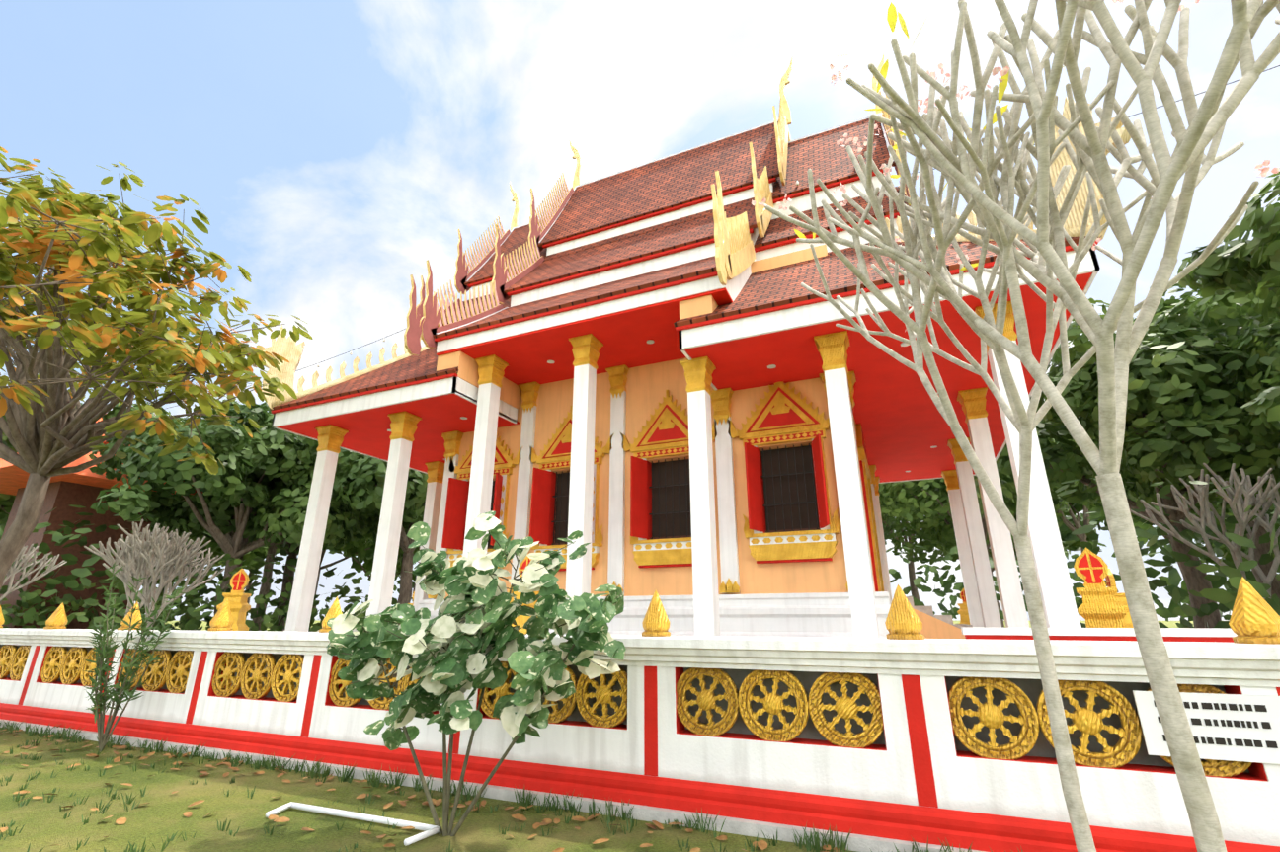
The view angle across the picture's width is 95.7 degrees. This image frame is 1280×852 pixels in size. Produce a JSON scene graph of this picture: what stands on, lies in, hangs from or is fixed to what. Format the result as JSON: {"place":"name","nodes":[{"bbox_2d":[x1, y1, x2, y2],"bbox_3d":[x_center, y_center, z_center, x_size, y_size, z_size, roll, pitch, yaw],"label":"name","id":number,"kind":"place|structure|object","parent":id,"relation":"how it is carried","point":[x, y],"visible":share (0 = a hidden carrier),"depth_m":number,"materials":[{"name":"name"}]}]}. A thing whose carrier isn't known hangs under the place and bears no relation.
{"place":"outdoors","nodes":[
{"label":"outdoors","id":0,"kind":"place"},
{"bbox_2d":[0,523,5,540],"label":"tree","id":1,"kind":"object","parent":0,"point":[2,527],"depth_m":41.57,"materials":[{"name":"green plant"}]},
{"bbox_2d":[153,158,1003,415],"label":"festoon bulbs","id":2,"kind":"object","parent":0,"point":[383,340],"visible":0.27,"depth_m":16.76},
{"bbox_2d":[0,620,1194,851],"bbox_3d":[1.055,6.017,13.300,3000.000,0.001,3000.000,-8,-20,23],"label":"ground","id":3,"kind":"structure","parent":0,"point":[156,818],"depth_m":4.60,"materials":[{"name":"green plant"}]},
{"bbox_2d":[0,402,159,530],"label":"tree","id":4,"kind":"object","parent":3,"relation":"on","point":[7,501],"depth_m":25.98,"materials":[{"name":"green plant"}]},
{"bbox_2d":[0,417,202,630],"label":"building","id":5,"kind":"structure","parent":3,"relation":"on","point":[83,488],"depth_m":21.73,"materials":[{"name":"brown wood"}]},
{"bbox_2d":[0,406,204,548],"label":"tree","id":6,"kind":"object","parent":3,"relation":"on","point":[169,530],"depth_m":37.87,"materials":[{"name":"green plant"}]},
{"bbox_2d":[82,561,185,751],"bbox_3d":[-6.451,2.850,7.304,0.790,2.210,1.031,-33,-37,59],"label":"oleander shrub","id":7,"kind":"object","parent":3,"relation":"on","point":[105,651],"depth_m":7.19,"materials":[{"name":"green plant"}]},
{"bbox_2d":[0,146,312,590],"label":"leaf tree","id":8,"kind":"object","parent":3,"relation":"on","point":[100,337],"depth_m":8.49,"materials":[{"name":"yellow plant"}]},
{"bbox_2d":[150,541,206,584],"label":"tree","id":9,"kind":"object","parent":3,"relation":"on","point":[158,581],"depth_m":65.07,"materials":[{"name":"green plant"}]},
{"bbox_2d":[88,400,361,615],"bbox_3d":[-16.068,3.577,22.531,9.198,10.506,9.428,-8,-20,23],"label":"tree","id":10,"kind":"object","parent":3,"relation":"on","point":[282,459],"depth_m":21.92,"materials":[{"name":"green plant"}]},
{"bbox_2d":[168,527,282,631],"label":"tree","id":11,"kind":"object","parent":3,"relation":"on","point":[215,554],"depth_m":62.43,"materials":[{"name":"green plant"}]},
{"bbox_2d":[124,401,348,566],"bbox_3d":[-17.658,3.849,25.439,8.713,11.863,8.883,-8,-20,23],"label":"tree","id":12,"kind":"object","parent":3,"relation":"on","point":[159,505],"depth_m":23.97,"materials":[{"name":"green plant"}]},
{"bbox_2d":[197,533,299,618],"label":"tree","id":13,"kind":"object","parent":3,"relation":"on","point":[249,557],"depth_m":60.01,"materials":[{"name":"green plant"}]},
{"bbox_2d":[182,410,357,631],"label":"tree","id":14,"kind":"object","parent":3,"relation":"on","point":[265,589],"depth_m":40.56,"materials":[{"name":"green plant"}]},
{"bbox_2d":[246,516,376,632],"bbox_3d":[-18.404,5.179,30.666,9.598,12.667,8.171,-8,-20,23],"label":"tree","id":15,"kind":"object","parent":3,"relation":"on","point":[285,579],"depth_m":29.83,"materials":[{"name":"green plant"}]},
{"bbox_2d":[265,801,440,846],"bbox_3d":[-2.236,3.013,4.419,1.583,0.044,0.314,-8,-20,23],"label":"pipe","id":16,"kind":"object","parent":3,"relation":"on","point":[430,830],"visible":0.94,"depth_m":4.47,"materials":[{"name":"white plastic"}]},
{"bbox_2d":[310,538,419,628],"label":"tree","id":17,"kind":"object","parent":3,"relation":"on","point":[351,550],"depth_m":49.77,"materials":[{"name":"green plant"}]},
{"bbox_2d":[311,447,428,625],"bbox_3d":[-10.425,4.071,25.380,7.833,11.429,8.946,-8,-20,23],"label":"tree","id":18,"kind":"object","parent":3,"relation":"on","point":[357,475],"depth_m":22.34,"materials":[{"name":"green plant"}]},
{"bbox_2d":[328,544,415,584],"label":"tree","id":19,"kind":"object","parent":3,"relation":"on","point":[367,565],"depth_m":69.15,"materials":[{"name":"green plant"}]},
{"bbox_2d":[334,455,419,601],"bbox_3d":[-10.855,4.519,28.251,8.632,12.364,10.320,-8,-20,23],"label":"tree","id":20,"kind":"object","parent":3,"relation":"on","point":[363,520],"depth_m":27.62,"materials":[{"name":"green plant"}]},
{"bbox_2d":[0,728,846,851],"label":"fallen leaves","id":21,"kind":"object","parent":3,"relation":"on","point":[535,826],"visible":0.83,"depth_m":4.78,"materials":[{"name":"brown plant"}]},
{"bbox_2d":[325,511,626,836],"bbox_3d":[-1.353,1.863,4.515,2.702,2.322,1.344,-8,-20,23],"label":"variegated shrub","id":22,"kind":"object","parent":3,"relation":"on","point":[376,640],"depth_m":4.34,"materials":[{"name":"green plant"}]},
{"bbox_2d":[0,719,1022,851],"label":"grass tufts","id":23,"kind":"object","parent":3,"relation":"on","point":[345,777],"visible":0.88,"depth_m":5.01,"materials":[{"name":"green plant"}]},
{"bbox_2d":[0,628,1279,851],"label":"boundary wall","id":24,"kind":"structure","parent":3,"relation":"on","point":[919,772],"depth_m":4.40,"materials":[{"name":"paint"}]},
{"bbox_2d":[0,605,4,629],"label":"finial","id":25,"kind":"object","parent":24,"relation":"on","point":[2,620],"depth_m":9.95,"materials":[{"name":"gold metal"}]},
{"bbox_2d":[0,644,16,679],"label":"dharma wheel","id":26,"kind":"object","parent":24,"relation":"attached to","point":[7,653],"visible":0.96,"depth_m":9.22,"materials":[{"name":"gold metal"}]},
{"bbox_2d":[9,644,31,680],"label":"dharma wheel","id":27,"kind":"object","parent":24,"relation":"attached to","point":[19,662],"visible":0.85,"depth_m":9.04,"materials":[{"name":"gold metal"}]},
{"bbox_2d":[40,646,67,683],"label":"dharma wheel","id":28,"kind":"object","parent":24,"relation":"attached to","point":[52,664],"visible":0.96,"depth_m":8.66,"materials":[{"name":"gold metal"}]},
{"bbox_2d":[43,602,68,630],"bbox_3d":[-9.181,2.997,9.152,0.264,0.405,0.264,-1,-19,2],"label":"finial","id":29,"kind":"object","parent":24,"relation":"on","point":[57,619],"depth_m":9.08,"materials":[{"name":"gold metal"}]},
{"bbox_2d":[60,646,86,684],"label":"dharma wheel","id":30,"kind":"object","parent":24,"relation":"attached to","point":[75,656],"visible":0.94,"depth_m":8.45,"materials":[{"name":"gold metal"}]},
{"bbox_2d":[80,647,100,686],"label":"dharma wheel","id":31,"kind":"object","parent":24,"relation":"attached to","point":[84,676],"visible":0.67,"depth_m":8.28,"materials":[{"name":"gold metal"}]},
{"bbox_2d":[117,601,142,630],"bbox_3d":[-7.316,2.734,8.368,0.264,0.405,0.264,5,-19,-14],"label":"finial","id":32,"kind":"object","parent":24,"relation":"on","point":[133,619],"depth_m":8.29,"materials":[{"name":"gold metal"}]},
{"bbox_2d":[117,648,147,689],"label":"dharma wheel","id":33,"kind":"object","parent":24,"relation":"attached to","point":[139,673],"visible":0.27,"depth_m":7.84,"materials":[{"name":"gold metal"}]},
{"bbox_2d":[141,649,171,691],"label":"dharma wheel","id":34,"kind":"object","parent":24,"relation":"attached to","point":[156,672],"visible":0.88,"depth_m":7.65,"materials":[{"name":"gold metal"}]},
{"bbox_2d":[165,650,194,693],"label":"dharma wheel","id":35,"kind":"object","parent":24,"relation":"attached to","point":[180,675],"visible":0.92,"depth_m":7.47,"materials":[{"name":"gold metal"}]},
{"bbox_2d":[207,599,234,632],"bbox_3d":[-5.450,2.472,7.584,0.264,0.405,0.264,-8,-20,21],"label":"finial","id":36,"kind":"object","parent":24,"relation":"on","point":[221,620],"depth_m":7.50,"materials":[{"name":"gold metal"}]},
{"bbox_2d":[212,651,245,697],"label":"dharma wheel","id":37,"kind":"object","parent":24,"relation":"attached to","point":[228,677],"visible":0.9,"depth_m":7.09,"materials":[{"name":"gold metal"}]},
{"bbox_2d":[240,652,275,699],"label":"dharma wheel","id":38,"kind":"object","parent":24,"relation":"attached to","point":[258,673],"visible":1,"depth_m":6.88,"materials":[{"name":"gold metal"}]},
{"bbox_2d":[271,653,304,702],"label":"dharma wheel","id":39,"kind":"object","parent":24,"relation":"attached to","point":[289,674],"visible":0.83,"depth_m":6.68,"materials":[{"name":"gold metal"}]},
{"bbox_2d":[319,596,341,633],"bbox_3d":[-3.585,2.210,6.800,0.264,0.405,0.264,1,-19,-2],"label":"finial","id":40,"kind":"object","parent":24,"relation":"on","point":[335,610],"depth_m":6.73,"materials":[{"name":"gold metal"}]},
{"bbox_2d":[328,658,361,707],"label":"dharma wheel","id":41,"kind":"object","parent":24,"relation":"attached to","point":[336,696],"visible":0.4,"depth_m":6.33,"materials":[{"name":"gold metal"}]},
{"bbox_2d":[367,657,406,710],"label":"dharma wheel","id":42,"kind":"object","parent":24,"relation":"attached to","point":[379,703],"visible":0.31,"depth_m":6.06,"materials":[{"name":"gold metal"}]},
{"bbox_2d":[403,667,434,713],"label":"dharma wheel","id":43,"kind":"object","parent":24,"relation":"attached to","point":[407,682],"visible":0.12,"depth_m":5.98,"materials":[{"name":"gold metal"}]},
{"bbox_2d":[479,661,517,719],"bbox_3d":[-1.325,2.513,5.539,0.552,0.552,0.070,20,-8,29],"label":"dharma wheel","id":44,"kind":"object","parent":24,"relation":"attached to","point":[487,706],"visible":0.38,"depth_m":5.53,"materials":[{"name":"gold metal"}]},
{"bbox_2d":[543,665,577,723],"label":"dharma wheel","id":45,"kind":"object","parent":24,"relation":"attached to","point":[557,715],"visible":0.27,"depth_m":5.22,"materials":[{"name":"gold metal"}]},
{"bbox_2d":[575,664,627,727],"bbox_3d":[-0.323,2.372,5.117,0.552,0.552,0.070,35,0,30],"label":"dharma wheel","id":46,"kind":"object","parent":24,"relation":"attached to","point":[603,694],"visible":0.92,"depth_m":5.10,"materials":[{"name":"gold metal"}]},
{"bbox_2d":[641,590,670,637],"bbox_3d":[0.145,1.685,5.232,0.264,0.405,0.264,-6,-19,16],"label":"fence finial","id":47,"kind":"object","parent":24,"relation":"on","point":[656,622],"depth_m":5.13,"materials":[{"name":"gold metal"}]},
{"bbox_2d":[676,667,739,736],"bbox_3d":[0.540,2.251,4.755,0.552,0.552,0.070,28,-4,30],"label":"dharma wheel","id":48,"kind":"object","parent":24,"relation":"attached to","point":[706,699],"visible":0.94,"depth_m":4.74,"materials":[{"name":"gold metal"}]},
{"bbox_2d":[737,669,809,741],"bbox_3d":[1.041,2.180,4.544,0.552,0.552,0.070,6,-14,26],"label":"dharma wheel","id":49,"kind":"object","parent":24,"relation":"attached to","point":[772,702],"visible":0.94,"depth_m":4.53,"materials":[{"name":"gold metal"}]},
{"bbox_2d":[807,672,883,748],"bbox_3d":[1.542,2.110,4.334,0.552,0.552,0.070,41,3,30],"label":"dharma wheel","id":50,"kind":"object","parent":24,"relation":"attached to","point":[845,707],"visible":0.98,"depth_m":4.32,"materials":[{"name":"gold metal"}]},
{"bbox_2d":[884,584,924,639],"bbox_3d":[2.010,1.423,4.448,0.264,0.405,0.264,-7,-20,19],"label":"fence finial","id":51,"kind":"object","parent":24,"relation":"on","point":[903,621],"depth_m":4.36,"materials":[{"name":"gold metal"}]},
{"bbox_2d":[947,676,1039,760],"bbox_3d":[2.405,1.988,3.971,0.552,0.552,0.070,-3,-18,24],"label":"dharma wheel","id":52,"kind":"object","parent":24,"relation":"attached to","point":[990,715],"visible":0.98,"depth_m":3.95,"materials":[{"name":"gold metal"}]},
{"bbox_2d":[1036,679,1142,768],"bbox_3d":[2.906,1.918,3.760,0.552,0.552,0.070,12,-12,28],"label":"dharma wheel","id":53,"kind":"object","parent":24,"relation":"attached to","point":[1086,720],"visible":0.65,"depth_m":3.73,"materials":[{"name":"gold metal"}]},
{"bbox_2d":[1136,683,1252,777],"bbox_3d":[3.407,1.847,3.550,0.552,0.552,0.070,29,-3,30],"label":"dharma wheel","id":54,"kind":"object","parent":24,"relation":"attached to","point":[1221,768],"visible":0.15,"depth_m":3.47,"materials":[{"name":"gold metal"}]},
{"bbox_2d":[1132,690,1279,764],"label":"wall sign","id":55,"kind":"object","parent":24,"relation":"attached to","point":[1236,728],"visible":0.81,"depth_m":3.46,"materials":[{"name":"metal"}]},
{"bbox_2d":[1228,577,1279,644],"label":"fence finial","id":56,"kind":"object","parent":24,"relation":"on","point":[1254,618],"depth_m":3.60,"materials":[{"name":"gold metal"}]},
{"bbox_2d":[881,504,908,549],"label":"tree","id":57,"kind":"object","parent":3,"relation":"on","point":[887,533],"visible":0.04,"depth_m":64.03,"materials":[{"name":"green plant"}]},
{"bbox_2d":[880,480,936,600],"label":"tree","id":58,"kind":"object","parent":3,"relation":"on","point":[912,577],"depth_m":50.81,"materials":[{"name":"green plant"}]},
{"bbox_2d":[936,512,1017,628],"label":"tree","id":59,"kind":"object","parent":3,"relation":"on","point":[955,557],"depth_m":65.44,"materials":[{"name":"green plant"}]},
{"bbox_2d":[878,434,1078,628],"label":"tree","id":60,"kind":"object","parent":3,"relation":"on","point":[929,530],"depth_m":40.30,"materials":[{"name":"green plant"}]},
{"bbox_2d":[751,0,1279,851],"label":"frangipani tree","id":61,"kind":"object","parent":3,"relation":"on","point":[956,164],"depth_m":3.12,"materials":[{"name":"beige plant"}]},
{"bbox_2d":[794,1,1064,270],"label":"yellow frangipani leaves","id":62,"kind":"object","parent":61,"relation":"on","point":[892,16],"visible":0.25,"depth_m":3.17,"materials":[{"name":"yellow plant"}]},
{"bbox_2d":[1013,513,1103,559],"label":"tree","id":63,"kind":"object","parent":3,"relation":"on","point":[1066,535],"depth_m":59.31,"materials":[{"name":"green plant"}]},
{"bbox_2d":[1015,408,1105,553],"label":"tree","id":64,"kind":"object","parent":3,"relation":"on","point":[1072,527],"depth_m":46.94,"materials":[{"name":"green plant"}]},
{"bbox_2d":[973,282,1279,629],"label":"tree","id":65,"kind":"object","parent":3,"relation":"on","point":[1180,378],"depth_m":15.01,"materials":[{"name":"green plant"}]},
{"bbox_2d":[1037,277,1279,600],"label":"tree","id":66,"kind":"object","parent":3,"relation":"on","point":[1166,302],"depth_m":19.15,"materials":[{"name":"green plant"}]},
{"bbox_2d":[1089,478,1235,607],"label":"tree","id":67,"kind":"object","parent":3,"relation":"on","point":[1135,519],"depth_m":48.11,"materials":[{"name":"green plant"}]},
{"bbox_2d":[1177,171,1279,429],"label":"tree","id":68,"kind":"object","parent":3,"relation":"on","point":[1238,266],"visible":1,"depth_m":9.01,"materials":[{"name":"green plant"}]},
{"bbox_2d":[1194,500,1279,564],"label":"tree","id":69,"kind":"object","parent":3,"relation":"on","point":[1221,552],"visible":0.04,"depth_m":54.27,"materials":[{"name":"green plant"}]},
{"bbox_2d":[1196,315,1279,414],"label":"tree","id":70,"kind":"object","parent":3,"relation":"on","point":[1272,362],"visible":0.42,"depth_m":13.55,"materials":[{"name":"green plant"}]},
{"bbox_2d":[0,0,1279,621],"label":"sky","id":71,"kind":"structure","parent":0,"point":[330,150],"materials":[{"name":"white"}]},
{"bbox_2d":[418,591,891,639],"bbox_3d":[1.055,4.736,13.729,9.320,1.100,7.820,-8,-20,23],"label":"building base","id":72,"kind":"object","parent":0,"point":[811,615],"depth_m":9.48,"materials":[{"name":"white paint"}]},
{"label":"terrace","id":73,"kind":"structure","parent":0,"visible":0},
{"bbox_2d":[0,544,67,601],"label":"frangipani branches","id":74,"kind":"object","parent":73,"relation":"on","point":[14,570],"visible":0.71,"depth_m":14.36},
{"bbox_2d":[0,499,249,631],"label":"hedge","id":75,"kind":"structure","parent":73,"relation":"on","point":[69,581],"depth_m":20.12,"materials":[{"name":"green plant"}]},
{"bbox_2d":[83,519,207,617],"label":"frangipani branches","id":76,"kind":"object","parent":73,"relation":"on","point":[106,558],"visible":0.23,"depth_m":13.77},
{"bbox_2d":[102,525,225,628],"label":"frangipani branches","id":77,"kind":"object","parent":73,"relation":"on","point":[168,555],"visible":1,"depth_m":11.74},
{"bbox_2d":[0,559,366,632],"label":"hedge","id":78,"kind":"object","parent":73,"relation":"on","point":[259,600],"visible":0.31,"depth_m":20.79,"materials":[{"name":"green plant"}]},
{"bbox_2d":[216,568,251,631],"bbox_3d":[-7.379,3.350,10.521,0.500,1.494,0.500,4,-19,-11],"label":"boundary marker","id":79,"kind":"object","parent":73,"relation":"on","point":[236,598],"visible":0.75,"depth_m":10.50,"materials":[{"name":"gold metal"}]},
{"bbox_2d":[138,543,415,632],"bbox_3d":[-21.819,8.118,28.984,54.686,5.467,9.379,1,-19,-2],"label":"hedge","id":80,"kind":"object","parent":73,"relation":"on","point":[344,591],"visible":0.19,"depth_m":28.69,"materials":[{"name":"green plant"}]},
{"bbox_2d":[509,554,540,635],"bbox_3d":[-1.599,2.555,8.144,0.500,1.494,0.500,-8,-20,23],"label":"bai sema","id":81,"kind":"object","parent":73,"relation":"on","point":[520,620],"visible":0.12,"depth_m":7.99,"materials":[{"name":"gold metal"}]},
{"bbox_2d":[433,244,875,599],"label":"hall walls","id":82,"kind":"structure","parent":73,"relation":"on","point":[647,386],"depth_m":10.91,"materials":[{"name":"orange paint"}]},
{"bbox_2d":[441,431,522,568],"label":"window","id":83,"kind":"structure","parent":82,"relation":"attached to","point":[453,532],"depth_m":12.52,"materials":[{"name":"red wood"}]},
{"bbox_2d":[528,404,614,571],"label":"window","id":84,"kind":"structure","parent":82,"relation":"attached to","point":[555,453],"depth_m":11.77,"materials":[{"name":"gold metal"}]},
{"bbox_2d":[619,390,717,568],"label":"window","id":85,"kind":"structure","parent":82,"relation":"attached to","point":[664,433],"depth_m":10.98,"materials":[{"name":"gold metal"}]},
{"bbox_2d":[277,272,1092,482],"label":"ceiling","id":86,"kind":"structure","parent":82,"relation":"on","point":[898,417],"depth_m":11.01,"materials":[{"name":"red paint"}]},
{"bbox_2d":[387,339,938,472],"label":"ceiling lights","id":87,"kind":"object","parent":86,"relation":"on","point":[768,366],"visible":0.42,"depth_m":10.93},
{"bbox_2d":[271,168,1100,483],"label":"roof bands and gables","id":88,"kind":"object","parent":86,"relation":"on","point":[463,380],"visible":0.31,"depth_m":11.35,"materials":[{"name":"white paint"}]},
{"bbox_2d":[2,65,1279,436],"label":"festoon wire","id":89,"kind":"object","parent":88,"relation":"attached to","point":[791,180],"visible":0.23,"depth_m":13.75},
{"bbox_2d":[403,51,910,355],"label":"roof ornaments","id":90,"kind":"object","parent":88,"relation":"attached to","point":[735,254],"visible":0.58,"depth_m":13.40,"materials":[{"name":"gold metal"}]},
{"bbox_2d":[269,114,1102,410],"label":"roof tiles","id":91,"kind":"object","parent":88,"relation":"on","point":[682,178],"visible":0.27,"depth_m":14.00,"materials":[{"name":"red tile"}]},
{"bbox_2d":[436,112,893,334],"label":"roof ridge","id":92,"kind":"structure","parent":91,"relation":"attached to","point":[886,139],"depth_m":17.23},
{"bbox_2d":[252,96,1130,409],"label":"hip nagas","id":93,"kind":"object","parent":88,"relation":"on","point":[288,350],"visible":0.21,"depth_m":10.68,"materials":[{"name":"gold metal"}]},
{"bbox_2d":[727,381,840,563],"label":"window","id":94,"kind":"structure","parent":82,"relation":"attached to","point":[782,413],"depth_m":10.01,"materials":[{"name":"gold metal"}]},
{"bbox_2d":[855,423,884,591],"bbox_3d":[5.004,1.573,12.941,0.320,4.400,2.500,-8,-20,23],"label":"door frame","id":95,"kind":"object","parent":82,"relation":"attached to","point":[870,520],"visible":0.62,"depth_m":12.10,"materials":[{"name":"gold metal"}]},
{"bbox_2d":[284,340,1081,639],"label":"columns","id":96,"kind":"structure","parent":73,"relation":"on","point":[1055,584],"depth_m":10.31,"materials":[{"name":"paint"}]},
{"bbox_2d":[315,301,1017,598],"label":"column capitals","id":97,"kind":"object","parent":96,"relation":"attached to","point":[832,349],"visible":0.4,"depth_m":10.90,"materials":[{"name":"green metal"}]},
{"bbox_2d":[905,596,972,639],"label":"entrance steps","id":98,"kind":"structure","parent":73,"relation":"on","point":[939,627],"depth_m":10.39,"materials":[{"name":"concrete"}]},
{"bbox_2d":[957,588,969,625],"bbox_3d":[9.752,5.592,17.221,0.500,1.494,0.500,9,-20,-25],"label":"boundary marker","id":99,"kind":"object","parent":73,"relation":"on","point":[962,612],"visible":0.23,"depth_m":17.21,"materials":[{"name":"gold metal"}]},
{"bbox_2d":[885,504,1279,628],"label":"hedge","id":100,"kind":"object","parent":73,"relation":"on","point":[1174,579],"visible":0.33,"depth_m":26.43,"materials":[{"name":"green plant"}]},
{"bbox_2d":[960,627,1237,642],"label":"kerb wall","id":101,"kind":"structure","parent":73,"relation":"on","point":[1167,634],"depth_m":4.76,"materials":[{"name":"white paint"}]},
{"bbox_2d":[1073,547,1126,628],"bbox_3d":[4.161,1.716,5.214,0.425,1.225,0.425,-13,-22,34],"label":"boundary marker","id":102,"kind":"object","parent":73,"relation":"on","point":[1099,607],"visible":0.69,"depth_m":5.18,"materials":[{"name":"gold metal"}]},
{"bbox_2d":[1105,568,1133,628],"bbox_3d":[8.734,3.375,10.595,0.500,1.494,0.500,-8,-20,23],"label":"boundary marker","id":103,"kind":"object","parent":73,"relation":"on","point":[1120,599],"visible":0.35,"depth_m":10.51,"materials":[{"name":"gold metal"}]},
{"bbox_2d":[1020,474,1279,629],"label":"hedge","id":104,"kind":"object","parent":73,"relation":"on","point":[1224,599],"visible":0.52,"depth_m":12.93,"materials":[{"name":"green plant"}]},
{"bbox_2d":[1129,463,1279,599],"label":"frangipani branches","id":105,"kind":"object","parent":73,"relation":"on","point":[1248,492],"visible":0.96,"depth_m":12.07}
]}

